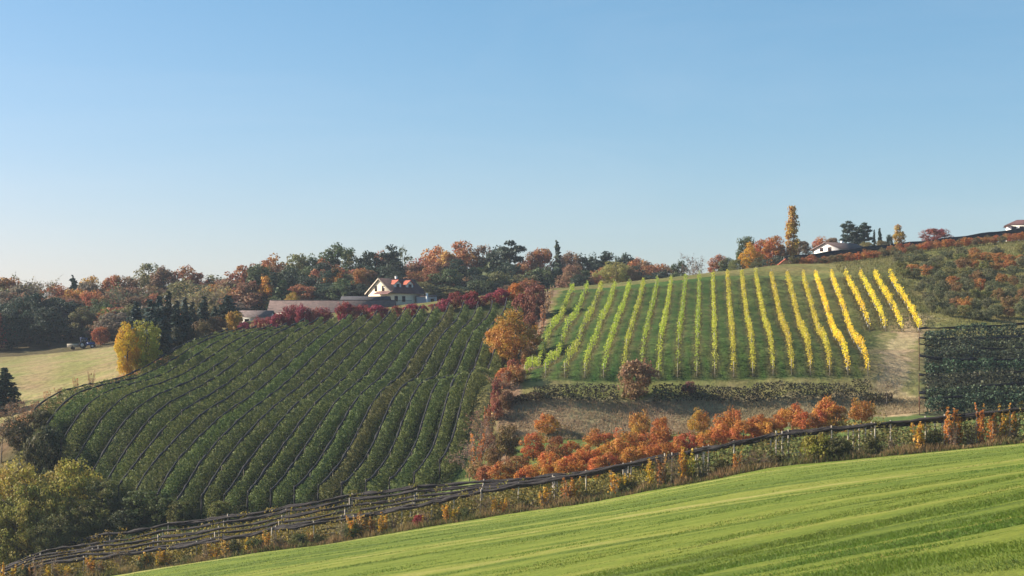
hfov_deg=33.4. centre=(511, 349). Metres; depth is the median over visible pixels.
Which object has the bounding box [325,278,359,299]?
broadleaf tree
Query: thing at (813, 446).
broadleaf bush
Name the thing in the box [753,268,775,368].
vine row
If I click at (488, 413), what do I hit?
young tree
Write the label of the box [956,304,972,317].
apple tree
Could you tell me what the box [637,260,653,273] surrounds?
broadleaf tree
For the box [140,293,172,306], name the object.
broadleaf tree
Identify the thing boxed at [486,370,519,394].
bare shrub
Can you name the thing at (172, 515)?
leafy shrub
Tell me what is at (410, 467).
apple hedge
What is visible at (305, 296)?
broadleaf tree
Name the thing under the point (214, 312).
spruce
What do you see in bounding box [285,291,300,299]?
broadleaf bush
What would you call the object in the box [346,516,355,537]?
young tree
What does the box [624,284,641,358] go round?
vine trellis
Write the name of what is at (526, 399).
bramble hedge
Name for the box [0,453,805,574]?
orchard strip
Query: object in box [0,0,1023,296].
sky
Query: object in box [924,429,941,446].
broadleaf bush
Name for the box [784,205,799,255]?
poplar
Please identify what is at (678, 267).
broadleaf tree
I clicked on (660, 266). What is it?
broadleaf tree
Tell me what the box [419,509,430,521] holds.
tall shrub
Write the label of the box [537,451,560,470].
cherry tree
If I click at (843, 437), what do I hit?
apple hedge
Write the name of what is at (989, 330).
apple hedge
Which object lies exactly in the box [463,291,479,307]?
sumac shrub
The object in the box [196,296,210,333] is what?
spruce
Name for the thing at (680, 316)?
vine row
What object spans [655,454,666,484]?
young tree
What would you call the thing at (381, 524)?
young tree
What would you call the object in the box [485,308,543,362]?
broadleaf tree
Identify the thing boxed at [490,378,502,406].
broadleaf bush
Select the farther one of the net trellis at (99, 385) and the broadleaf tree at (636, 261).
the broadleaf tree at (636, 261)
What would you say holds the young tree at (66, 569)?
on the orchard strip
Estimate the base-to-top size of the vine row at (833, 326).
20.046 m
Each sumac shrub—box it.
[237,321,249,336]
[250,316,262,331]
[261,316,270,331]
[269,312,284,329]
[278,305,293,327]
[284,304,303,326]
[294,303,314,326]
[309,309,320,324]
[314,306,333,325]
[334,301,352,322]
[351,305,360,320]
[357,303,373,320]
[367,304,387,319]
[379,307,389,316]
[391,306,402,316]
[402,304,420,316]
[421,304,428,313]
[428,303,441,310]
[437,298,453,311]
[447,291,461,308]
[455,294,469,306]
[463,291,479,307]
[477,295,487,305]
[484,292,496,303]
[492,288,510,305]
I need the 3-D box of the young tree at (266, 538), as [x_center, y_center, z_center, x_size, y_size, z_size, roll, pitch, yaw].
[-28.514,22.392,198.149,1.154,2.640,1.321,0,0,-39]
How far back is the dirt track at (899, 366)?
264.51 m
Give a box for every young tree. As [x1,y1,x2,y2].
[0,563,4,575]
[8,564,16,575]
[28,562,35,575]
[45,564,59,575]
[64,566,70,574]
[84,555,94,574]
[138,552,152,566]
[155,548,165,565]
[159,551,172,566]
[207,542,220,558]
[218,539,231,555]
[262,531,270,547]
[307,532,314,542]
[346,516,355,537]
[356,512,367,537]
[368,516,376,533]
[377,512,387,532]
[441,504,449,521]
[449,507,459,520]
[468,433,485,475]
[483,406,490,431]
[490,496,498,512]
[498,497,507,511]
[538,486,550,504]
[560,477,573,501]
[570,477,580,501]
[609,470,621,494]
[623,473,631,488]
[645,458,654,485]
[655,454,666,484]
[677,446,688,480]
[683,447,695,476]
[732,453,741,469]
[909,421,925,447]
[943,407,957,444]
[952,408,963,445]
[974,402,986,442]
[987,412,996,440]
[998,403,1010,438]
[1009,411,1018,437]
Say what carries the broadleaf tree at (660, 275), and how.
on the forest floor
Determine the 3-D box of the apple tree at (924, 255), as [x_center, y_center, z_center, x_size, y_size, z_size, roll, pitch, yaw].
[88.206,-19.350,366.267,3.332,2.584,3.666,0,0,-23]
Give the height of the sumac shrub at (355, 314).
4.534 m
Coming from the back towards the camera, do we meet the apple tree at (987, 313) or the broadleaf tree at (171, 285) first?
the broadleaf tree at (171, 285)
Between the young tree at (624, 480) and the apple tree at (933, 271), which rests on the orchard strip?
the young tree at (624, 480)
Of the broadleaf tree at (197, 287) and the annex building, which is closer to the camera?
the annex building
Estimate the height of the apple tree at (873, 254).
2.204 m
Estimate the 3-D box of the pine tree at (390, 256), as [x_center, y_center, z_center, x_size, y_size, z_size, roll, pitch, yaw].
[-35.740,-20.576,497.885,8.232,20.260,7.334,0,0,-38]
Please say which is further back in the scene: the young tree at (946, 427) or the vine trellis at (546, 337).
the vine trellis at (546, 337)
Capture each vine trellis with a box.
[524,289,569,369]
[545,284,587,376]
[564,292,597,372]
[603,292,625,377]
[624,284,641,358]
[677,272,685,377]
[815,270,847,369]
[831,278,868,371]
[845,268,869,329]
[860,273,885,331]
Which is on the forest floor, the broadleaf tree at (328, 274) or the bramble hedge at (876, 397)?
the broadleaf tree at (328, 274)
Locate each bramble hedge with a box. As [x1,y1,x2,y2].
[500,391,544,405]
[533,382,618,402]
[652,383,759,401]
[751,378,872,400]
[863,392,892,401]
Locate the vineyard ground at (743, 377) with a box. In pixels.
[521,271,919,397]
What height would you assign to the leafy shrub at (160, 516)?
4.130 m
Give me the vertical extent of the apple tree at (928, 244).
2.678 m
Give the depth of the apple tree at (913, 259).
365.23 m
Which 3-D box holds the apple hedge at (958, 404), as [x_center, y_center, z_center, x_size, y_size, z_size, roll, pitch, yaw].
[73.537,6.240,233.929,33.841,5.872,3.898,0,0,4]
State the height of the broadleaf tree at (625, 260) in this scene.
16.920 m
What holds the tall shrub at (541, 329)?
on the track at (519, 390)
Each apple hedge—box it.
[0,506,334,569]
[1,507,336,568]
[1,524,330,575]
[6,502,339,572]
[7,519,331,575]
[26,527,327,575]
[37,330,230,422]
[49,328,244,432]
[62,327,259,458]
[75,326,274,476]
[93,325,288,481]
[103,320,308,499]
[119,316,323,496]
[139,316,339,504]
[158,314,353,506]
[180,314,367,517]
[203,313,381,516]
[225,308,396,513]
[248,308,411,511]
[272,308,426,510]
[295,306,440,507]
[319,305,455,508]
[325,463,673,539]
[330,461,667,531]
[333,465,663,526]
[338,467,656,514]
[339,470,657,517]
[342,303,470,503]
[366,307,484,501]
[390,302,498,498]
[415,299,513,493]
[438,306,523,481]
[661,417,1017,482]
[666,417,1006,478]
[667,412,1023,482]
[673,400,1023,479]
[922,322,1023,342]
[923,344,1023,364]
[923,357,1023,376]
[923,369,1023,391]
[924,335,1023,354]
[924,383,1023,407]
[925,390,1023,414]
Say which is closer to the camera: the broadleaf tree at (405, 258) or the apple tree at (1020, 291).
the apple tree at (1020, 291)
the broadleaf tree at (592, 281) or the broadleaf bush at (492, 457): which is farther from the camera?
the broadleaf tree at (592, 281)
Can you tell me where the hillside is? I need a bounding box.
[0,240,1023,558]
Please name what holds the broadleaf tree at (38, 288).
on the forest floor
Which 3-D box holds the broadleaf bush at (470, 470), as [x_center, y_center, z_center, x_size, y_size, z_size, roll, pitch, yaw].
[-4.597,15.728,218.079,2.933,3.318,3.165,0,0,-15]
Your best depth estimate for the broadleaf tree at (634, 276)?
425.98 m
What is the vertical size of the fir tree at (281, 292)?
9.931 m
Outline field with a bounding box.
[114,443,1023,575]
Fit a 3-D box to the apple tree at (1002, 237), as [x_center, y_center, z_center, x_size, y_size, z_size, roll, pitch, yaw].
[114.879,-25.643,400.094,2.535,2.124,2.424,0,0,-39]
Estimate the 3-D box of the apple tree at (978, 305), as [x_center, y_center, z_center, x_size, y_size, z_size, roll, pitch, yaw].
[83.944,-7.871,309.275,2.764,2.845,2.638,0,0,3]
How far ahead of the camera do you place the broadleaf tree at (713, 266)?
453.90 m
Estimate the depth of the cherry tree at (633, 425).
239.15 m
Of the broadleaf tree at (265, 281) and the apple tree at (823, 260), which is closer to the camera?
the apple tree at (823, 260)
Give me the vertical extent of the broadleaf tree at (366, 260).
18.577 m
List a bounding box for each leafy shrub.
[107,509,150,529]
[121,489,170,515]
[145,494,184,521]
[165,500,192,526]
[207,500,231,521]
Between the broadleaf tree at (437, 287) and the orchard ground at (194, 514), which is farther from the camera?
the broadleaf tree at (437, 287)
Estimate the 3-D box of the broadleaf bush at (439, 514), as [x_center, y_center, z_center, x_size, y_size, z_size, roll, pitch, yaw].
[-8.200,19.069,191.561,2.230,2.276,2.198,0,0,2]
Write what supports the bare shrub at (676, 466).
on the orchard strip
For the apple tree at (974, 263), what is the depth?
357.11 m
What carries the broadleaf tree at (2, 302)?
on the forest floor
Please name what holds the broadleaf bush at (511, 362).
on the track at (519, 390)
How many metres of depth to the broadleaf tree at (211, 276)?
513.69 m
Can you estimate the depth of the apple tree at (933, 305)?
308.51 m
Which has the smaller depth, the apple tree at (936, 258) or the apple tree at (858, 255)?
the apple tree at (936, 258)
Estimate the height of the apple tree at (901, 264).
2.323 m
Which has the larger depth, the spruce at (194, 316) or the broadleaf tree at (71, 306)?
the broadleaf tree at (71, 306)
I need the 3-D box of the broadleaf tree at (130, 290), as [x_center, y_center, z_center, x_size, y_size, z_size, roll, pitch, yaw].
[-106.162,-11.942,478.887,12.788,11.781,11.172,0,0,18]
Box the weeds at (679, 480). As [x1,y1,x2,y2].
[58,434,1023,575]
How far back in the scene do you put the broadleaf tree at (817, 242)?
439.50 m
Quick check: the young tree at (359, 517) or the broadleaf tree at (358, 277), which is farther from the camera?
the broadleaf tree at (358, 277)
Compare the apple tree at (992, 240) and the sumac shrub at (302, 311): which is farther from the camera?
the apple tree at (992, 240)
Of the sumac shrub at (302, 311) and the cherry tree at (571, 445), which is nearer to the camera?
the cherry tree at (571, 445)
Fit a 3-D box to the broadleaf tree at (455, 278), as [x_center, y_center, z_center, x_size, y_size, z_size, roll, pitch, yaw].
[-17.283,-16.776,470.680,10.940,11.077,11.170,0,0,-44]
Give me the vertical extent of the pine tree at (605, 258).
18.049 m
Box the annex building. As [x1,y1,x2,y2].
[416,293,437,302]
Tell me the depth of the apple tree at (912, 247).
389.25 m
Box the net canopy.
[784,227,1023,263]
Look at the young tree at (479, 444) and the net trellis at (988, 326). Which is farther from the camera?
the net trellis at (988, 326)
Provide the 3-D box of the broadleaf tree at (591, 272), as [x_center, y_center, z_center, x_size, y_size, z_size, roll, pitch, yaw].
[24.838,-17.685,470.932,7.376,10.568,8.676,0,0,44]
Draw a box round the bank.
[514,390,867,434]
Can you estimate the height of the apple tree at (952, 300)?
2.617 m
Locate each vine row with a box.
[523,283,574,377]
[543,281,588,369]
[563,281,602,375]
[583,280,616,375]
[601,279,631,371]
[621,277,646,364]
[640,276,658,362]
[655,274,673,370]
[676,274,687,368]
[692,270,701,370]
[710,272,717,369]
[725,269,737,370]
[739,269,755,367]
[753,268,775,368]
[769,271,794,367]
[785,270,813,366]
[801,269,831,369]
[813,271,850,372]
[830,269,869,372]
[843,269,870,325]
[858,269,886,327]
[873,270,903,327]
[888,269,921,330]
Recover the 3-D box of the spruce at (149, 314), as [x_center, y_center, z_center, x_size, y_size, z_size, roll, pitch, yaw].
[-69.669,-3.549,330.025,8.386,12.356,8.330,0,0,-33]
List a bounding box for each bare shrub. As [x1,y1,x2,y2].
[0,402,23,417]
[0,407,34,462]
[7,397,42,415]
[109,544,129,565]
[447,436,491,480]
[463,420,496,464]
[464,409,494,446]
[467,492,495,511]
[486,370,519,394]
[653,458,672,479]
[663,455,685,479]
[736,450,762,464]
[749,448,776,463]
[868,375,900,404]
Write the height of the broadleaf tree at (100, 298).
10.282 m
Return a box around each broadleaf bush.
[0,415,35,451]
[15,428,50,482]
[15,566,32,575]
[25,408,54,430]
[31,423,66,469]
[91,326,110,344]
[134,551,153,568]
[170,326,183,349]
[180,555,195,562]
[181,324,197,346]
[191,318,210,343]
[205,316,227,338]
[221,310,242,332]
[223,539,239,553]
[244,538,263,551]
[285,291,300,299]
[288,533,307,545]
[308,534,327,544]
[342,521,362,538]
[412,514,426,528]
[430,509,443,522]
[457,507,470,519]
[464,460,483,480]
[474,465,493,479]
[480,432,496,453]
[483,447,502,466]
[487,397,503,418]
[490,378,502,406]
[494,423,520,458]
[495,367,515,387]
[499,390,513,409]
[507,359,518,369]
[508,283,524,300]
[508,364,526,382]
[511,293,533,318]
[515,497,530,507]
[521,346,535,367]
[522,282,549,317]
[522,312,538,328]
[586,493,603,500]
[617,480,638,493]
[681,381,695,392]
[712,459,729,472]
[728,259,746,269]
[748,257,769,267]
[769,454,787,463]
[800,433,834,459]
[811,448,831,460]
[819,437,852,458]
[836,445,853,456]
[860,241,873,246]
[861,435,882,454]
[875,241,889,244]
[918,228,953,240]
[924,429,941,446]
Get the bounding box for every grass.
[0,350,198,435]
[828,240,1023,329]
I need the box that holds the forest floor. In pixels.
[0,303,418,356]
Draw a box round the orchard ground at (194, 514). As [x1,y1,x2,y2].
[31,304,1023,552]
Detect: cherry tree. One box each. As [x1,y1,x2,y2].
[486,460,514,478]
[504,455,531,475]
[513,463,538,477]
[519,431,547,459]
[523,460,552,476]
[533,413,560,434]
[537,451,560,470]
[545,435,570,459]
[551,458,577,472]
[558,451,588,472]
[561,440,581,457]
[573,444,603,469]
[582,427,614,446]
[587,456,609,476]
[596,440,625,458]
[596,451,623,466]
[608,427,643,454]
[620,446,641,462]
[628,409,650,436]
[633,429,658,446]
[633,441,663,458]
[650,416,674,444]
[653,438,676,454]
[669,436,687,452]
[676,429,704,450]
[687,407,711,432]
[694,430,716,447]
[707,413,735,439]
[708,426,730,444]
[717,404,743,440]
[728,419,759,439]
[745,413,774,436]
[749,418,775,436]
[764,413,787,431]
[777,402,803,429]
[791,411,817,428]
[808,408,828,427]
[812,393,842,425]
[820,404,852,425]
[848,397,876,423]
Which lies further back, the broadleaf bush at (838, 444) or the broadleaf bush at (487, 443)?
the broadleaf bush at (487, 443)
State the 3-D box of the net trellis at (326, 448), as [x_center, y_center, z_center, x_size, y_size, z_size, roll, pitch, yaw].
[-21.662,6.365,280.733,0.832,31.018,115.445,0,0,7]
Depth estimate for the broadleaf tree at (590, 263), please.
496.65 m
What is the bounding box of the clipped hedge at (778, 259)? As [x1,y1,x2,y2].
[761,255,788,266]
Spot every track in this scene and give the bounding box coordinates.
[487,290,561,466]
[876,314,931,416]
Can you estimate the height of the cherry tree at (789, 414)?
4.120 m
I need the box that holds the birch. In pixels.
[98,306,111,319]
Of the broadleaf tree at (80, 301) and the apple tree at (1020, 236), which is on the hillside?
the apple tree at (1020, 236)
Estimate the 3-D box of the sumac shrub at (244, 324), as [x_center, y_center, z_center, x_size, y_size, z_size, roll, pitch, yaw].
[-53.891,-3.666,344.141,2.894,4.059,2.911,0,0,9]
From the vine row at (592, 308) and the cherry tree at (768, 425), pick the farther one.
the vine row at (592, 308)
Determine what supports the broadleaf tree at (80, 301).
on the forest floor
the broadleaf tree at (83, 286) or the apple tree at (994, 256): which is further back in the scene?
the broadleaf tree at (83, 286)
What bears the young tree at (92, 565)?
on the orchard strip
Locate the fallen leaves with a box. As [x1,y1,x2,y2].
[510,421,883,489]
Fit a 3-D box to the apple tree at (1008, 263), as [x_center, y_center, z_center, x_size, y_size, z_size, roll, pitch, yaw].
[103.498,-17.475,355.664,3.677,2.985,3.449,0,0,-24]
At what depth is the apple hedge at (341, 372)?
257.45 m
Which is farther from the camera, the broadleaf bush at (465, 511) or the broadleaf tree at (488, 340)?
the broadleaf tree at (488, 340)
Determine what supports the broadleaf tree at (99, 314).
on the forest floor
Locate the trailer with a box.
[67,344,78,349]
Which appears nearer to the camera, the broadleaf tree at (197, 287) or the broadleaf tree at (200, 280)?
the broadleaf tree at (197, 287)
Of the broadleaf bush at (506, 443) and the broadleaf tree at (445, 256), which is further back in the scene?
the broadleaf tree at (445, 256)
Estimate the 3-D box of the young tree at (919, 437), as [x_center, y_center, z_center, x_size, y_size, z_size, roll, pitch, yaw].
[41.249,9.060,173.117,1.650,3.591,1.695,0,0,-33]
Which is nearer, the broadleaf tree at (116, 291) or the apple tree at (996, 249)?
the apple tree at (996, 249)
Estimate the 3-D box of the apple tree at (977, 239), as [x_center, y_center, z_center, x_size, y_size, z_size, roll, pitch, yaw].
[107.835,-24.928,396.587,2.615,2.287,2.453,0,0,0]
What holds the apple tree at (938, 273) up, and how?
on the hillside
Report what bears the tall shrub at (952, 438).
on the orchard strip
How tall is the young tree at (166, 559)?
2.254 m
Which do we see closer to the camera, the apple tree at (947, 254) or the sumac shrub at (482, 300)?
the sumac shrub at (482, 300)
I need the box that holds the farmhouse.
[365,276,425,304]
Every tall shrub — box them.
[32,558,43,575]
[43,390,50,402]
[51,558,59,575]
[53,387,61,400]
[72,377,78,392]
[87,370,95,385]
[94,560,103,573]
[202,541,209,558]
[272,532,285,546]
[337,522,346,539]
[391,513,397,528]
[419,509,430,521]
[486,410,496,433]
[535,320,544,338]
[539,494,549,507]
[540,305,545,324]
[545,291,550,311]
[697,463,709,477]
[887,435,896,449]
[947,423,959,446]
[964,426,976,445]
[989,421,1000,440]
[1007,423,1018,439]
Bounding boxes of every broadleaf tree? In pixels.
[0,277,22,291]
[0,290,19,324]
[0,296,30,337]
[0,298,13,334]
[0,307,24,349]
[0,312,16,347]
[1,292,30,323]
[7,310,45,346]
[9,283,35,296]
[12,272,61,295]
[18,281,42,294]
[22,292,49,343]
[27,306,72,346]
[37,283,51,297]
[38,282,70,299]
[42,297,71,334]
[49,287,63,297]
[53,301,87,339]
[61,288,82,300]
[61,297,85,336]
[68,306,97,338]
[76,281,103,330]
[77,275,100,328]
[79,289,105,308]
[82,298,112,328]
[83,282,156,310]
[85,321,114,341]
[88,287,114,296]
[88,296,120,309]
[93,307,127,320]
[93,312,128,339]
[100,275,124,295]
[101,290,127,306]
[112,304,143,317]
[113,321,142,378]
[117,285,148,308]
[119,296,153,308]
[120,275,140,287]
[122,319,163,374]
[125,263,165,294]
[131,284,163,298]
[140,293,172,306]
[149,265,178,296]
[154,289,167,302]
[156,289,183,302]
[162,275,236,312]
[163,281,192,299]
[164,264,201,289]
[185,284,240,304]
[186,283,209,295]
[187,272,214,286]
[187,289,222,316]
[205,274,230,289]
[206,284,224,294]
[213,278,240,300]
[222,288,248,307]
[224,264,247,283]
[229,280,266,309]
[235,302,251,309]
[246,263,271,283]
[253,253,286,275]
[254,276,273,308]
[262,265,283,274]
[275,266,309,281]
[278,266,301,293]
[281,253,311,271]
[286,284,315,299]
[295,275,317,294]
[300,265,311,276]
[304,269,325,286]
[306,253,322,267]
[307,262,336,278]
[312,267,349,299]
[313,283,340,299]
[317,242,357,270]
[323,268,346,282]
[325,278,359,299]
[332,264,350,274]
[337,273,358,283]
[337,284,369,295]
[341,254,360,271]
[350,269,380,286]
[351,268,370,287]
[352,250,384,270]
[362,266,388,281]
[370,265,388,283]
[372,250,384,272]
[383,260,411,278]
[384,271,417,281]
[395,245,412,265]
[401,259,423,278]
[401,271,430,281]
[406,257,424,266]
[414,259,442,284]
[416,281,444,300]
[417,266,450,285]
[419,245,443,265]
[427,268,463,287]
[428,285,447,298]
[431,240,485,278]
[432,262,457,284]
[434,287,476,300]
[437,250,454,265]
[443,258,477,279]
[447,276,479,292]
[454,286,479,294]
[460,275,494,293]
[463,267,481,278]
[466,279,494,295]
[468,244,495,269]
[478,245,504,269]
[482,271,512,292]
[483,324,514,362]
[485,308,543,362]
[494,261,521,276]
[497,285,515,292]
[509,274,541,286]
[510,278,543,292]
[511,263,531,276]
[518,251,533,269]
[525,267,554,283]
[526,247,554,275]
[555,251,581,271]
[555,264,585,287]
[555,271,578,287]
[568,274,591,286]
[574,253,592,271]
[580,252,602,271]
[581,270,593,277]
[586,275,603,284]
[590,267,609,277]
[592,261,630,283]
[611,266,644,281]
[613,252,634,268]
[617,358,658,400]
[627,256,645,270]
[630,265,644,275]
[635,265,659,277]
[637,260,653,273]
[644,269,669,278]
[650,263,665,271]
[658,265,674,274]
[671,261,688,276]
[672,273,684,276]
[680,254,704,274]
[706,254,726,272]
[718,258,734,270]
[735,236,755,268]
[738,241,765,268]
[753,239,771,265]
[759,235,785,265]
[777,245,789,259]
[797,241,811,254]
[810,236,828,253]
[827,238,839,242]
[886,234,893,243]
[892,224,905,243]
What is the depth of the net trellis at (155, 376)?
275.63 m
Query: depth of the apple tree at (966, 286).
329.78 m
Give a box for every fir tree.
[67,275,78,293]
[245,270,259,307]
[263,280,292,309]
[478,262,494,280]
[551,240,562,273]
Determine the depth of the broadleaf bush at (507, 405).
249.31 m
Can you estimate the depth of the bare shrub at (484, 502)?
189.06 m
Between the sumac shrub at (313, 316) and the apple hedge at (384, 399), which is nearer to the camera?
the apple hedge at (384, 399)
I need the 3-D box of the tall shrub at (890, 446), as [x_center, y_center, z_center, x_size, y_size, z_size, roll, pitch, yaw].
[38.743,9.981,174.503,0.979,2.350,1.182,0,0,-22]
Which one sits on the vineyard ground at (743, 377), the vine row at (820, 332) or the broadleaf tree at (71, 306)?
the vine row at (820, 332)
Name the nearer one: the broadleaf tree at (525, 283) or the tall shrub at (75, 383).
the tall shrub at (75, 383)
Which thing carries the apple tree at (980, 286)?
on the hillside
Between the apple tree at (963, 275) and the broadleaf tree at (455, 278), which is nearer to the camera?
the apple tree at (963, 275)
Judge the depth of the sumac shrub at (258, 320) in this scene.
344.64 m
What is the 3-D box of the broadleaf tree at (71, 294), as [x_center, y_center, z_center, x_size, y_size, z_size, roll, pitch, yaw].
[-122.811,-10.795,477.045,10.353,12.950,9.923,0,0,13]
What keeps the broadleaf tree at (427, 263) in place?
on the forest floor
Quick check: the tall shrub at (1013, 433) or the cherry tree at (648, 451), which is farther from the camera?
the cherry tree at (648, 451)
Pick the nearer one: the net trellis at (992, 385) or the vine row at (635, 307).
the net trellis at (992, 385)
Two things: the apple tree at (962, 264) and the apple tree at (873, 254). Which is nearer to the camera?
the apple tree at (962, 264)
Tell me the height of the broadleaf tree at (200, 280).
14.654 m
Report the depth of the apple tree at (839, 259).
379.11 m
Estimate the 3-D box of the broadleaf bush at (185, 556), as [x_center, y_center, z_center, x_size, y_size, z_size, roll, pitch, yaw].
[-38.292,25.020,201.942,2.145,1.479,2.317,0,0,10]
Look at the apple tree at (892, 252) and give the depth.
386.29 m
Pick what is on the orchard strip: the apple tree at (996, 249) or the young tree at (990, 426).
the young tree at (990, 426)
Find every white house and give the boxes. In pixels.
[810,241,862,256]
[1003,220,1023,240]
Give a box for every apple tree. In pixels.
[788,255,801,263]
[798,257,808,263]
[805,254,819,263]
[814,257,827,263]
[826,255,837,262]
[835,255,845,261]
[843,253,855,260]
[854,251,862,259]
[861,252,872,259]
[869,250,880,257]
[879,249,889,256]
[889,247,897,254]
[892,250,904,259]
[892,260,906,268]
[893,257,905,263]
[894,243,904,249]
[894,265,910,277]
[899,247,907,252]
[903,253,921,262]
[905,244,916,251]
[907,264,919,269]
[908,268,921,277]
[912,247,923,257]
[913,281,925,292]
[916,253,931,261]
[917,244,926,250]
[918,277,936,286]
[918,292,935,300]
[919,261,932,269]
[920,264,932,276]
[923,241,934,250]
[923,296,938,312]
[925,281,942,293]
[929,255,945,263]
[929,268,939,276]
[931,260,944,270]
[931,270,948,282]
[933,241,941,249]
[933,286,946,300]
[937,280,951,291]
[937,300,951,310]
[938,249,953,257]
[941,239,952,246]
[942,305,958,315]
[944,267,957,276]
[944,291,958,300]
[945,261,956,269]
[945,276,959,283]
[948,240,963,246]
[948,282,963,291]
[949,296,960,307]
[952,254,973,261]
[953,257,970,268]
[953,291,971,301]
[954,247,969,255]
[955,272,972,283]
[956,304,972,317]
[957,268,970,274]
[957,296,973,309]
[960,237,970,245]
[960,278,975,291]
[966,269,980,276]
[966,308,983,319]
[968,247,982,256]
[968,251,980,260]
[968,258,979,268]
[968,287,982,298]
[969,269,984,283]
[970,298,982,310]
[971,237,981,244]
[973,291,992,299]
[974,278,985,291]
[977,260,994,269]
[977,308,997,320]
[978,237,989,243]
[978,252,992,260]
[980,297,993,308]
[981,268,996,277]
[982,273,993,284]
[984,279,1002,293]
[986,236,996,243]
[988,305,1005,316]
[989,261,1004,270]
[990,246,1004,255]
[990,252,1007,262]
[990,287,1005,298]
[994,271,1006,278]
[995,272,1008,283]
[997,235,1007,242]
[1000,295,1019,307]
[1001,254,1015,261]
[1002,284,1017,299]
[1002,306,1015,318]
[1003,259,1018,267]
[1006,265,1021,275]
[1007,235,1019,241]
[1007,275,1019,285]
[1014,243,1023,254]
[1014,284,1023,290]
[1014,301,1023,315]
[1015,287,1023,298]
[1016,232,1023,241]
[1016,255,1023,267]
[1018,275,1023,282]
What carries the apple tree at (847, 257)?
on the hillside
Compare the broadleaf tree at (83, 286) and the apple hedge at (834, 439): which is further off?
the broadleaf tree at (83, 286)
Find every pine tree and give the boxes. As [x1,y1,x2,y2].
[378,244,401,266]
[494,240,526,271]
[591,251,614,276]
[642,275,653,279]
[838,220,857,242]
[849,227,862,244]
[857,222,873,244]
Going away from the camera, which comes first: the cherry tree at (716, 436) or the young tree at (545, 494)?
the young tree at (545, 494)
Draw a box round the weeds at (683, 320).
[526,278,920,377]
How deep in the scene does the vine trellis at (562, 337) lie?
266.08 m
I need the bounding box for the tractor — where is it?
[79,338,95,347]
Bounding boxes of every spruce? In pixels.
[0,367,24,413]
[119,301,141,357]
[137,299,156,359]
[141,305,178,357]
[153,296,168,327]
[163,291,173,325]
[167,301,189,349]
[179,297,191,326]
[188,302,203,332]
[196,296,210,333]
[204,306,224,334]
[218,295,243,322]
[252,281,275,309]
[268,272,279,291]
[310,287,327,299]
[485,283,503,293]
[535,274,550,288]
[546,263,561,287]
[872,230,876,245]
[876,228,881,244]
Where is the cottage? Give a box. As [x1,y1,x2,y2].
[777,258,792,264]
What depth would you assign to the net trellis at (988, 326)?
287.74 m
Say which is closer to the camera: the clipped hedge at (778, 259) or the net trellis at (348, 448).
the net trellis at (348, 448)
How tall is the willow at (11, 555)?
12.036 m
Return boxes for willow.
[0,455,43,555]
[0,488,12,564]
[0,492,45,570]
[4,477,73,561]
[26,513,81,556]
[36,458,102,541]
[58,499,112,543]
[75,477,134,518]
[104,495,135,511]
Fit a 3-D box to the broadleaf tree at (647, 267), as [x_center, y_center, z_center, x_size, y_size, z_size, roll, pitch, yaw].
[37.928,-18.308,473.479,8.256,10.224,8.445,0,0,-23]
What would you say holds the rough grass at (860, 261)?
on the hillside
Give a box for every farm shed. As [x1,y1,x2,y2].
[239,310,274,321]
[267,300,395,313]
[340,296,390,299]
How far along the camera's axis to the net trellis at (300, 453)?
255.70 m
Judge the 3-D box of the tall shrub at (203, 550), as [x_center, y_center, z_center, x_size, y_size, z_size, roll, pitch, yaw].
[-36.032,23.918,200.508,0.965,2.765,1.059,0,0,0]
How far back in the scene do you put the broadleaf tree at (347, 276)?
470.28 m
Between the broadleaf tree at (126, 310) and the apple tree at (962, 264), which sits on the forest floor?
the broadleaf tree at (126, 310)
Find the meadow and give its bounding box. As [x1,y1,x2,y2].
[0,319,260,422]
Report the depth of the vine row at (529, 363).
295.44 m
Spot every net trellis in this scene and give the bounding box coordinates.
[0,411,1023,570]
[0,417,975,572]
[1,419,1010,566]
[2,414,1019,567]
[4,411,1018,575]
[8,408,1023,575]
[34,328,227,430]
[47,327,242,438]
[60,325,256,458]
[73,323,272,477]
[87,323,286,483]
[102,318,304,489]
[117,317,319,504]
[136,315,333,506]
[156,314,348,512]
[177,312,362,512]
[201,311,377,518]
[223,310,391,504]
[246,306,405,516]
[270,305,420,507]
[293,304,434,511]
[317,303,448,508]
[341,301,463,503]
[365,302,478,501]
[388,301,492,503]
[413,298,507,494]
[439,293,521,477]
[918,335,1023,351]
[919,322,1023,342]
[919,343,1022,354]
[919,354,1023,369]
[919,370,1023,383]
[919,382,1023,399]
[919,391,1022,414]
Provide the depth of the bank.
248.83 m
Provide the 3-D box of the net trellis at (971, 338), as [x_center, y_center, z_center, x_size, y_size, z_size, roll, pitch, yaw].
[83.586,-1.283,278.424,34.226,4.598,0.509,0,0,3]

